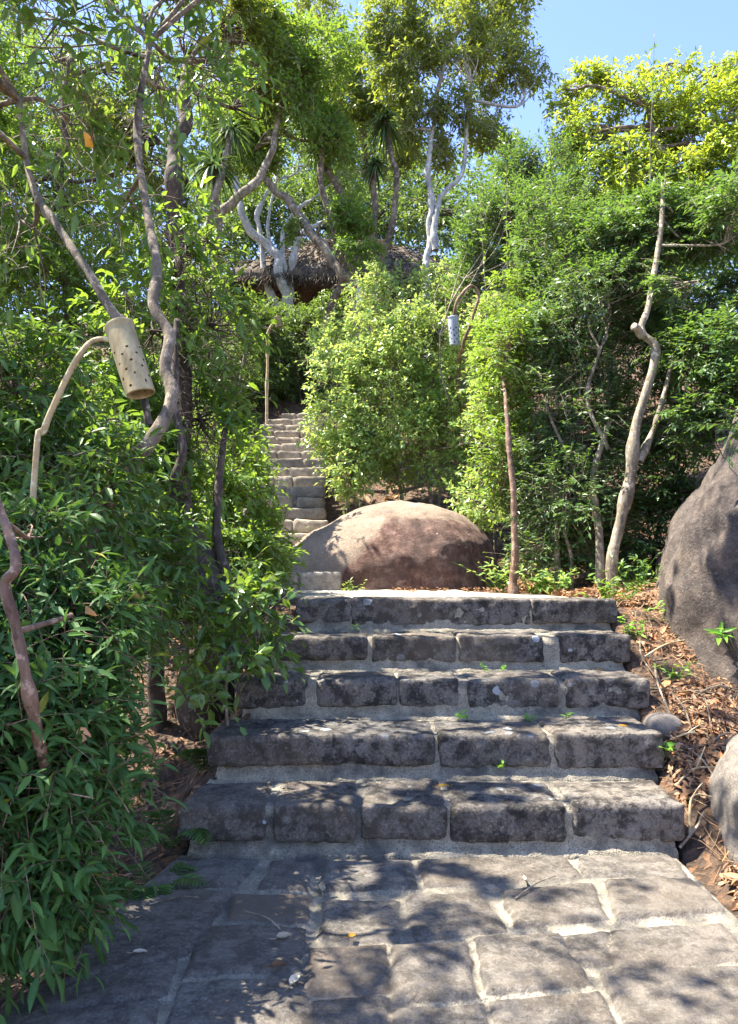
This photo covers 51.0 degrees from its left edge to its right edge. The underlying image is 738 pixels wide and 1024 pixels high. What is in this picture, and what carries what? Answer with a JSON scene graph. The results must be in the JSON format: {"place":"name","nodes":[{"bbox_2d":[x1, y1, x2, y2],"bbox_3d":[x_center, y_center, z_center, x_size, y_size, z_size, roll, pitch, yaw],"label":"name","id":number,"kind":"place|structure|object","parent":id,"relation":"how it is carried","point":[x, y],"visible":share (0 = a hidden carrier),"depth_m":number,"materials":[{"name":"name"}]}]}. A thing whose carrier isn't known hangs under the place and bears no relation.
{"place":"outdoors","nodes":[
{"label":"outdoors","id":0,"kind":"place"},
{"bbox_2d":[0,320,737,1015],"bbox_3d":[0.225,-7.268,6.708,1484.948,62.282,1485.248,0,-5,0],"label":"ground","id":1,"kind":"structure","parent":0,"point":[692,858],"depth_m":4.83,"materials":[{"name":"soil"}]},
{"bbox_2d":[27,317,154,549],"bbox_3d":[-1.154,0.493,3.106,0.592,2.602,0.180,-1,-5,8],"label":"bamboo lantern","id":2,"kind":"object","parent":1,"relation":"on","point":[121,339],"visible":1,"depth_m":3.13,"materials":[{"name":"wood"}]},
{"bbox_2d":[0,471,189,1023],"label":"shrub","id":3,"kind":"object","parent":1,"relation":"on","point":[66,663],"visible":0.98,"depth_m":2.41,"materials":[{"name":"green plant"}]},
{"bbox_2d":[68,727,90,742],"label":"fallen leaf","id":4,"kind":"object","parent":3,"relation":"on","point":[86,732],"visible":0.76,"depth_m":2.41,"materials":[{"name":"brown plant"}]},
{"bbox_2d":[85,606,97,615],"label":"fallen leaf","id":5,"kind":"object","parent":3,"relation":"on","point":[89,611],"visible":1,"depth_m":2.47,"materials":[{"name":"brown plant"}]},
{"bbox_2d":[126,590,143,598],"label":"fallen leaf","id":6,"kind":"object","parent":3,"relation":"on","point":[136,594],"visible":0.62,"depth_m":2.89,"materials":[{"name":"brown plant"}]},
{"bbox_2d":[0,245,218,700],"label":"shrub","id":7,"kind":"object","parent":1,"relation":"on","point":[107,448],"visible":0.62,"depth_m":3.79,"materials":[{"name":"green plant"}]},
{"bbox_2d":[0,0,259,509],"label":"tree","id":8,"kind":"object","parent":1,"relation":"on","point":[69,279],"visible":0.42,"depth_m":13.09,"materials":[{"name":"green plant"}]},
{"bbox_2d":[105,861,207,902],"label":"fern","id":9,"kind":"object","parent":1,"relation":"on","point":[149,890],"visible":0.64,"depth_m":3.15,"materials":[{"name":"green plant"}]},
{"bbox_2d":[117,809,212,850],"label":"fern","id":10,"kind":"object","parent":1,"relation":"on","point":[197,833],"visible":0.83,"depth_m":3.54,"materials":[{"name":"green plant"}]},
{"bbox_2d":[0,0,336,575],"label":"tree","id":11,"kind":"object","parent":1,"relation":"on","point":[96,123],"visible":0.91,"depth_m":5.12,"materials":[{"name":"green plant"}]},
{"bbox_2d":[84,132,92,147],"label":"fallen leaf","id":12,"kind":"object","parent":11,"relation":"hanging from","point":[88,140],"visible":1,"depth_m":4.38,"materials":[{"name":"orange plant"}]},
{"bbox_2d":[80,249,274,541],"bbox_3d":[-1.959,-0.939,8.231,1.901,4.005,1.803,4,-6,-37],"label":"shrub","id":13,"kind":"object","parent":1,"relation":"on","point":[238,402],"visible":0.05,"depth_m":8.48,"materials":[{"name":"green plant"}]},
{"bbox_2d":[62,173,298,733],"bbox_3d":[-1.598,-0.572,5.782,2.083,4.231,1.660,0,-5,0],"label":"tree","id":14,"kind":"object","parent":1,"relation":"on","point":[187,327],"visible":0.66,"depth_m":5.64,"materials":[{"name":"green plant"}]},
{"bbox_2d":[70,0,316,326],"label":"tree","id":15,"kind":"object","parent":1,"relation":"on","point":[257,30],"visible":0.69,"depth_m":12.36,"materials":[{"name":"green plant"}]},
{"bbox_2d":[167,748,226,772],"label":"fern","id":16,"kind":"object","parent":1,"relation":"on","point":[196,752],"visible":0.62,"depth_m":4.26,"materials":[{"name":"green plant"}]},
{"bbox_2d":[182,118,256,455],"bbox_3d":[-2.190,-2.819,11.127,1.083,6.080,1.041,0,-5,0],"label":"strap leaf tree","id":17,"kind":"object","parent":1,"relation":"on","point":[229,132],"visible":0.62,"depth_m":11.27,"materials":[{"name":"green plant"}]},
{"bbox_2d":[140,406,310,622],"bbox_3d":[-1.291,0.085,6.578,1.585,2.103,2.036,0,-5,0],"label":"shrub","id":18,"kind":"object","parent":1,"relation":"on","point":[256,536],"visible":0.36,"depth_m":6.58,"materials":[{"name":"green plant"}]},
{"bbox_2d":[161,546,317,748],"bbox_3d":[-0.783,0.805,4.541,1.001,1.235,0.913,3,-6,-30],"label":"shrub","id":19,"kind":"object","parent":1,"relation":"on","point":[254,658],"visible":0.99,"depth_m":4.44,"materials":[{"name":"green plant"}]},
{"bbox_2d":[192,279,350,418],"bbox_3d":[-2.278,-3.565,17.487,5.311,3.675,3.311,2,-5,-24],"label":"hedge","id":20,"kind":"object","parent":1,"relation":"on","point":[287,383],"visible":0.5,"depth_m":17.24,"materials":[{"name":"green plant"}]},
{"bbox_2d":[265,316,281,423],"bbox_3d":[-1.889,-2.574,15.269,0.330,2.647,0.143,0,-5,0],"label":"bamboo lantern","id":21,"kind":"object","parent":1,"relation":"on","point":[278,324],"visible":0.73,"depth_m":15.26,"materials":[{"name":"wood"}]},
{"bbox_2d":[224,413,329,561],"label":"stone staircase","id":22,"kind":"structure","parent":1,"relation":"on","point":[307,494],"depth_m":12.12,"materials":[{"name":"stone"}]},
{"bbox_2d":[191,0,375,243],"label":"tree","id":23,"kind":"object","parent":1,"relation":"on","point":[314,106],"visible":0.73,"depth_m":13.21,"materials":[{"name":"green plant"}]},
{"bbox_2d":[192,85,391,477],"bbox_3d":[-1.327,-3.883,12.972,3.609,6.936,1.776,-3,-5,29],"label":"tree","id":24,"kind":"object","parent":1,"relation":"on","point":[343,218],"visible":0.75,"depth_m":12.91,"materials":[{"name":"green plant"}]},
{"bbox_2d":[229,59,384,368],"bbox_3d":[-1.667,-7.239,19.514,4.205,9.081,2.869,2,-5,-24],"label":"tree","id":25,"kind":"object","parent":1,"relation":"on","point":[280,262],"visible":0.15,"depth_m":19.05,"materials":[{"name":"white plant"}]},
{"bbox_2d":[283,557,341,590],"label":"stone staircase","id":26,"kind":"structure","parent":1,"relation":"on","point":[321,580],"depth_m":7.57,"materials":[{"name":"stone"}]},
{"bbox_2d":[159,100,497,360],"bbox_3d":[-1.218,-9.435,25.718,11.634,9.485,7.824,-1,-5,11],"label":"tree","id":27,"kind":"object","parent":1,"relation":"on","point":[418,212],"visible":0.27,"depth_m":24.19,"materials":[{"name":"green plant"}]},
{"bbox_2d":[219,233,459,380],"bbox_3d":[-0.587,-5.059,21.088,6.308,4.908,5.336,0,-5,0],"label":"thatched shelter","id":28,"kind":"object","parent":1,"relation":"on","point":[312,274],"visible":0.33,"depth_m":19.23,"materials":[{"name":"brown plant"}]},
{"bbox_2d":[299,105,412,436],"bbox_3d":[-0.219,-3.959,13.569,2.060,6.580,1.020,0,-5,0],"label":"strap leaf tree","id":29,"kind":"object","parent":1,"relation":"on","point":[389,136],"visible":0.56,"depth_m":13.63,"materials":[{"name":"green plant"}]},
{"bbox_2d":[350,284,364,434],"bbox_3d":[-0.186,-1.910,11.824,0.259,3.278,0.137,-2,-5,25],"label":"bamboo lantern","id":30,"kind":"object","parent":1,"relation":"on","point":[352,296],"visible":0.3,"depth_m":11.95,"materials":[{"name":"wood"}]},
{"bbox_2d":[286,0,436,388],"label":"tree","id":31,"kind":"object","parent":1,"relation":"on","point":[359,106],"visible":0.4,"depth_m":16.19,"materials":[{"name":"green plant"}]},
{"bbox_2d":[0,0,735,341],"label":"wooded slope","id":32,"kind":"structure","parent":1,"relation":"on","point":[120,92],"depth_m":31.27,"materials":[{"name":"green plant"}]},
{"bbox_2d":[293,500,498,590],"bbox_3d":[0.197,0.988,9.138,2.707,2.168,3.057,0,-5,0],"label":"boulder","id":33,"kind":"object","parent":1,"relation":"on","point":[389,545],"visible":0.44,"depth_m":7.87,"materials":[{"name":"brown stone"}]},
{"bbox_2d":[295,253,523,544],"bbox_3d":[0.616,-1.699,10.437,3.250,4.786,3.810,0,-5,0],"label":"bush","id":34,"kind":"object","parent":1,"relation":"on","point":[427,410],"visible":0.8,"depth_m":10.22,"materials":[{"name":"green plant"}]},
{"bbox_2d":[177,596,684,859],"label":"stone staircase","id":35,"kind":"structure","parent":1,"relation":"on","point":[358,744],"depth_m":4.06,"materials":[{"name":"stone"}]},
{"bbox_2d":[455,710,466,720],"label":"weed","id":36,"kind":"object","parent":35,"relation":"on","point":[459,716],"visible":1,"depth_m":4.43,"materials":[{"name":"green plant"}]},
{"bbox_2d":[520,713,536,720],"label":"weed","id":37,"kind":"object","parent":35,"relation":"on","point":[526,716],"visible":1,"depth_m":4.45,"materials":[{"name":"green plant"}]},
{"bbox_2d":[659,742,676,756],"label":"weed","id":38,"kind":"object","parent":35,"relation":"on","point":[669,745],"visible":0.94,"depth_m":4.07,"materials":[{"name":"green plant"}]},
{"bbox_2d":[678,811,704,847],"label":"dry twig","id":39,"kind":"object","parent":35,"relation":"on","point":[685,840],"visible":1,"depth_m":3.59,"materials":[{"name":"grey wood"}]},
{"bbox_2d":[349,0,566,444],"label":"tree","id":40,"kind":"object","parent":1,"relation":"on","point":[403,43],"visible":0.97,"depth_m":14.60,"materials":[{"name":"green plant"}]},
{"bbox_2d":[447,284,479,515],"bbox_3d":[1.167,-1.254,9.817,0.418,3.048,1.092,0,-5,0],"label":"bamboo lantern","id":41,"kind":"object","parent":1,"relation":"on","point":[453,327],"visible":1,"depth_m":9.48,"materials":[{"name":"grey plant"}]},
{"bbox_2d":[476,208,494,551],"bbox_3d":[1.409,-1.603,9.361,0.163,4.528,0.164,-4,-6,41],"label":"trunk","id":42,"kind":"object","parent":1,"relation":"on","point":[482,239],"visible":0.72,"depth_m":9.47,"materials":[{"name":"green plant"}]},
{"bbox_2d":[453,556,546,591],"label":"plant","id":43,"kind":"object","parent":1,"relation":"on","point":[500,576],"visible":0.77,"depth_m":7.55,"materials":[{"name":"green plant"}]},
{"bbox_2d":[502,170,519,572],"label":"leafy shoot","id":44,"kind":"object","parent":1,"relation":"on","point":[506,247],"visible":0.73,"depth_m":9.10,"materials":[{"name":"green plant"}]},
{"bbox_2d":[461,251,574,593],"bbox_3d":[1.587,-1.018,8.363,1.286,3.959,2.198,-2,-5,27],"label":"slender tree","id":45,"kind":"object","parent":1,"relation":"on","point":[492,359],"visible":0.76,"depth_m":7.94,"materials":[{"name":"green plant"}]},
{"bbox_2d":[430,112,617,533],"bbox_3d":[2.352,-2.742,11.172,2.084,6.241,3.782,-4,-6,40],"label":"shrub","id":46,"kind":"object","parent":1,"relation":"on","point":[472,245],"visible":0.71,"depth_m":10.83,"materials":[{"name":"green plant"}]},
{"bbox_2d":[520,192,536,563],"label":"leafy shoot","id":47,"kind":"object","parent":1,"relation":"on","point":[532,374],"visible":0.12,"depth_m":9.31,"materials":[{"name":"green plant"}]},
{"bbox_2d":[521,569,559,593],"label":"plant","id":48,"kind":"object","parent":1,"relation":"on","point":[538,589],"visible":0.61,"depth_m":7.16,"materials":[{"name":"green plant"}]},
{"bbox_2d":[515,564,579,594],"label":"plant","id":49,"kind":"object","parent":1,"relation":"on","point":[563,578],"visible":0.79,"depth_m":6.97,"materials":[{"name":"green plant"}]},
{"bbox_2d":[546,154,563,553],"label":"leafy shoot","id":50,"kind":"object","parent":1,"relation":"on","point":[549,170],"visible":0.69,"depth_m":8.73,"materials":[{"name":"green plant"}]},
{"bbox_2d":[441,143,737,423],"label":"tree","id":51,"kind":"object","parent":1,"relation":"on","point":[711,278],"visible":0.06,"depth_m":12.92,"materials":[{"name":"green plant"}]},
{"bbox_2d":[585,179,595,446],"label":"leafy shoot","id":52,"kind":"object","parent":1,"relation":"on","point":[589,229],"visible":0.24,"depth_m":8.52,"materials":[{"name":"green plant"}]},
{"bbox_2d":[482,168,721,590],"bbox_3d":[2.283,-1.341,7.963,2.458,4.760,2.315,-4,-6,37],"label":"thicket shrub","id":53,"kind":"object","parent":1,"relation":"on","point":[590,499],"visible":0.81,"depth_m":7.66,"materials":[{"name":"green plant"}]},
{"bbox_2d":[573,573,657,600],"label":"plant","id":54,"kind":"object","parent":1,"relation":"on","point":[608,590],"visible":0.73,"depth_m":5.95,"materials":[{"name":"green plant"}]},
{"bbox_2d":[589,552,661,591],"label":"plant","id":55,"kind":"object","parent":1,"relation":"on","point":[621,563],"visible":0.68,"depth_m":6.56,"materials":[{"name":"green plant"}]},
{"bbox_2d":[622,140,635,559],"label":"leafy shoot","id":56,"kind":"object","parent":1,"relation":"on","point":[627,157],"visible":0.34,"depth_m":8.96,"materials":[{"name":"green plant"}]},
{"bbox_2d":[617,615,645,637],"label":"plant","id":57,"kind":"object","parent":1,"relation":"on","point":[629,626],"visible":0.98,"depth_m":5.34,"materials":[{"name":"green plant"}]},
{"bbox_2d":[539,45,737,432],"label":"tree","id":58,"kind":"object","parent":1,"relation":"on","point":[720,134],"visible":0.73,"depth_m":13.35,"materials":[{"name":"green plant"}]},
{"bbox_2d":[552,147,737,592],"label":"leaning tree","id":59,"kind":"object","parent":1,"relation":"on","point":[706,229],"visible":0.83,"depth_m":7.42,"materials":[{"name":"green plant"}]},
{"bbox_2d":[638,638,665,688],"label":"dry twig","id":60,"kind":"object","parent":1,"relation":"on","point":[639,639],"visible":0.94,"depth_m":4.92,"materials":[{"name":"beige wood"}]},
{"bbox_2d":[644,30,660,556],"bbox_3d":[3.281,-2.589,8.849,0.235,6.204,0.147,0,-5,0],"label":"leafy shoot","id":61,"kind":"object","parent":1,"relation":"on","point":[652,99],"visible":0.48,"depth_m":9.02,"materials":[{"name":"green plant"}]},
{"bbox_2d":[644,600,664,621],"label":"plant","id":62,"kind":"object","parent":1,"relation":"on","point":[659,602],"visible":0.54,"depth_m":5.56,"materials":[{"name":"green plant"}]},
{"bbox_2d":[653,663,670,713],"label":"dry twig","id":63,"kind":"object","parent":1,"relation":"on","point":[655,670],"visible":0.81,"depth_m":4.58,"materials":[{"name":"beige wood"}]},
{"bbox_2d":[639,637,684,659],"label":"dry twig","id":64,"kind":"object","parent":1,"relation":"on","point":[657,648],"visible":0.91,"depth_m":5.10,"materials":[{"name":"wood"}]},
{"bbox_2d":[643,712,682,740],"bbox_3d":[1.662,1.222,4.363,0.215,0.171,0.235,0,-5,0],"label":"boulder","id":65,"kind":"object","parent":1,"relation":"on","point":[663,723],"visible":0.52,"depth_m":4.28,"materials":[{"name":"grey stone"}]},
{"bbox_2d":[603,261,737,580],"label":"thicket shrub","id":66,"kind":"object","parent":1,"relation":"on","point":[714,354],"visible":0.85,"depth_m":7.08,"materials":[{"name":"green plant"}]},
{"bbox_2d":[652,660,696,680],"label":"plant","id":67,"kind":"object","parent":1,"relation":"on","point":[672,674],"visible":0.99,"depth_m":4.82,"materials":[{"name":"green plant"}]},
{"bbox_2d":[664,724,700,742],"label":"dry twig","id":68,"kind":"object","parent":1,"relation":"on","point":[683,734],"visible":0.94,"depth_m":4.18,"materials":[{"name":"wood"}]},
{"bbox_2d":[671,692,699,755],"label":"dry twig","id":69,"kind":"object","parent":1,"relation":"on","point":[679,701],"visible":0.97,"depth_m":4.33,"materials":[{"name":"beige wood"}]},
{"bbox_2d":[667,735,711,774],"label":"dry twig","id":70,"kind":"object","parent":1,"relation":"on","point":[696,754],"visible":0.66,"depth_m":4.04,"materials":[{"name":"wood"}]},
{"bbox_2d":[686,175,695,487],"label":"leafy shoot","id":71,"kind":"object","parent":1,"relation":"on","point":[688,275],"visible":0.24,"depth_m":8.21,"materials":[{"name":"green plant"}]},
{"bbox_2d":[650,683,734,698],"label":"dry twig","id":72,"kind":"object","parent":1,"relation":"on","point":[651,688],"visible":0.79,"depth_m":4.63,"materials":[{"name":"brown wood"}]},
{"bbox_2d":[674,746,714,786],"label":"dry twig","id":73,"kind":"object","parent":1,"relation":"on","point":[684,776],"visible":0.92,"depth_m":3.94,"materials":[{"name":"wood"}]},
{"bbox_2d":[655,413,737,684],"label":"boulder","id":74,"kind":"object","parent":1,"relation":"on","point":[697,583],"visible":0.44,"depth_m":5.18,"materials":[{"name":"grey stone"}]},
{"bbox_2d":[703,622,736,644],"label":"weed","id":75,"kind":"object","parent":74,"relation":"on","point":[718,633],"visible":1,"depth_m":4.83,"materials":[{"name":"green plant"}]},
{"bbox_2d":[688,782,710,834],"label":"dry twig","id":76,"kind":"object","parent":1,"relation":"on","point":[689,814],"visible":0.91,"depth_m":3.71,"materials":[{"name":"wood"}]},
{"bbox_2d":[699,688,715,734],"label":"dry twig","id":77,"kind":"object","parent":1,"relation":"on","point":[707,708],"visible":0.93,"depth_m":4.42,"materials":[{"name":"beige wood"}]},
{"bbox_2d":[700,719,718,755],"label":"dry twig","id":78,"kind":"object","parent":1,"relation":"on","point":[707,734],"visible":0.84,"depth_m":4.20,"materials":[{"name":"beige wood"}]},
{"bbox_2d":[689,685,737,699],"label":"dry twig","id":79,"kind":"object","parent":1,"relation":"on","point":[706,689],"visible":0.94,"depth_m":4.60,"materials":[{"name":"grey wood"}]},
{"bbox_2d":[708,733,737,863],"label":"boulder","id":80,"kind":"object","parent":1,"relation":"on","point":[723,788],"visible":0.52,"depth_m":3.60,"materials":[{"name":"beige stone"}]},
{"bbox_2d":[713,732,735,740],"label":"dry twig","id":81,"kind":"object","parent":1,"relation":"on","point":[716,738],"visible":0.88,"depth_m":4.16,"materials":[{"name":"grey wood"}]},
{"bbox_2d":[0,0,737,316],"label":"sky","id":82,"kind":"structure","parent":0,"point":[567,29],"materials":[{"name":"blue"}]},
{"bbox_2d":[4,853,737,1023],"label":"stone path","id":83,"kind":"structure","parent":0,"point":[620,939],"depth_m":2.64,"materials":[{"name":"grey stone"}]},
{"bbox_2d":[127,948,146,952],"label":"fallen leaf","id":84,"kind":"object","parent":83,"relation":"on","point":[139,950],"visible":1,"depth_m":2.59,"materials":[{"name":"grey plant"}]},
{"bbox_2d":[149,896,198,904],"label":"dry twig","id":85,"kind":"object","parent":83,"relation":"on","point":[171,898],"visible":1,"depth_m":3.01,"materials":[{"name":"wood"}]},
{"bbox_2d":[245,910,282,931],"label":"dry twig","id":86,"kind":"object","parent":83,"relation":"on","point":[265,917],"visible":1,"depth_m":2.85,"materials":[{"name":"grey wood"}]},
{"bbox_2d":[264,960,285,966],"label":"fallen leaf","id":87,"kind":"object","parent":83,"relation":"on","point":[276,963],"visible":1,"depth_m":2.50,"materials":[{"name":"brown plant"}]},
{"bbox_2d":[269,932,291,938],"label":"fallen leaf","id":88,"kind":"object","parent":83,"relation":"on","point":[282,934],"visible":1,"depth_m":2.70,"materials":[{"name":"grey plant"}]},
{"bbox_2d":[285,972,300,989],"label":"fallen leaf","id":89,"kind":"object","parent":83,"relation":"on","point":[293,978],"visible":1,"depth_m":2.41,"materials":[{"name":"grey plant"}]},
{"bbox_2d":[319,883,325,893],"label":"fallen leaf","id":90,"kind":"object","parent":83,"relation":"on","point":[322,887],"visible":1,"depth_m":3.12,"materials":[{"name":"grey plant"}]},
{"bbox_2d":[344,933,355,937],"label":"fallen leaf","id":91,"kind":"object","parent":83,"relation":"on","point":[351,934],"visible":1,"depth_m":2.71,"materials":[{"name":"yellow plant"}]},
{"bbox_2d":[514,875,555,899],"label":"dry twig","id":92,"kind":"object","parent":83,"relation":"on","point":[524,891],"visible":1,"depth_m":3.11,"materials":[{"name":"beige wood"}]},
{"bbox_2d":[281,589,568,597],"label":"landing path","id":93,"kind":"structure","parent":0,"point":[396,593],"depth_m":6.88,"materials":[{"name":"grey stone"}]},
{"bbox_2d":[340,577,366,590],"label":"plant","id":94,"kind":"object","parent":93,"relation":"on","point":[347,587],"visible":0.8,"depth_m":7.47,"materials":[{"name":"green plant"}]},
{"bbox_2d":[541,145,553,540],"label":"leafy shoot","id":95,"kind":"object","parent":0,"point":[545,166],"visible":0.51,"depth_m":9.78,"materials":[{"name":"green plant"}]}
]}

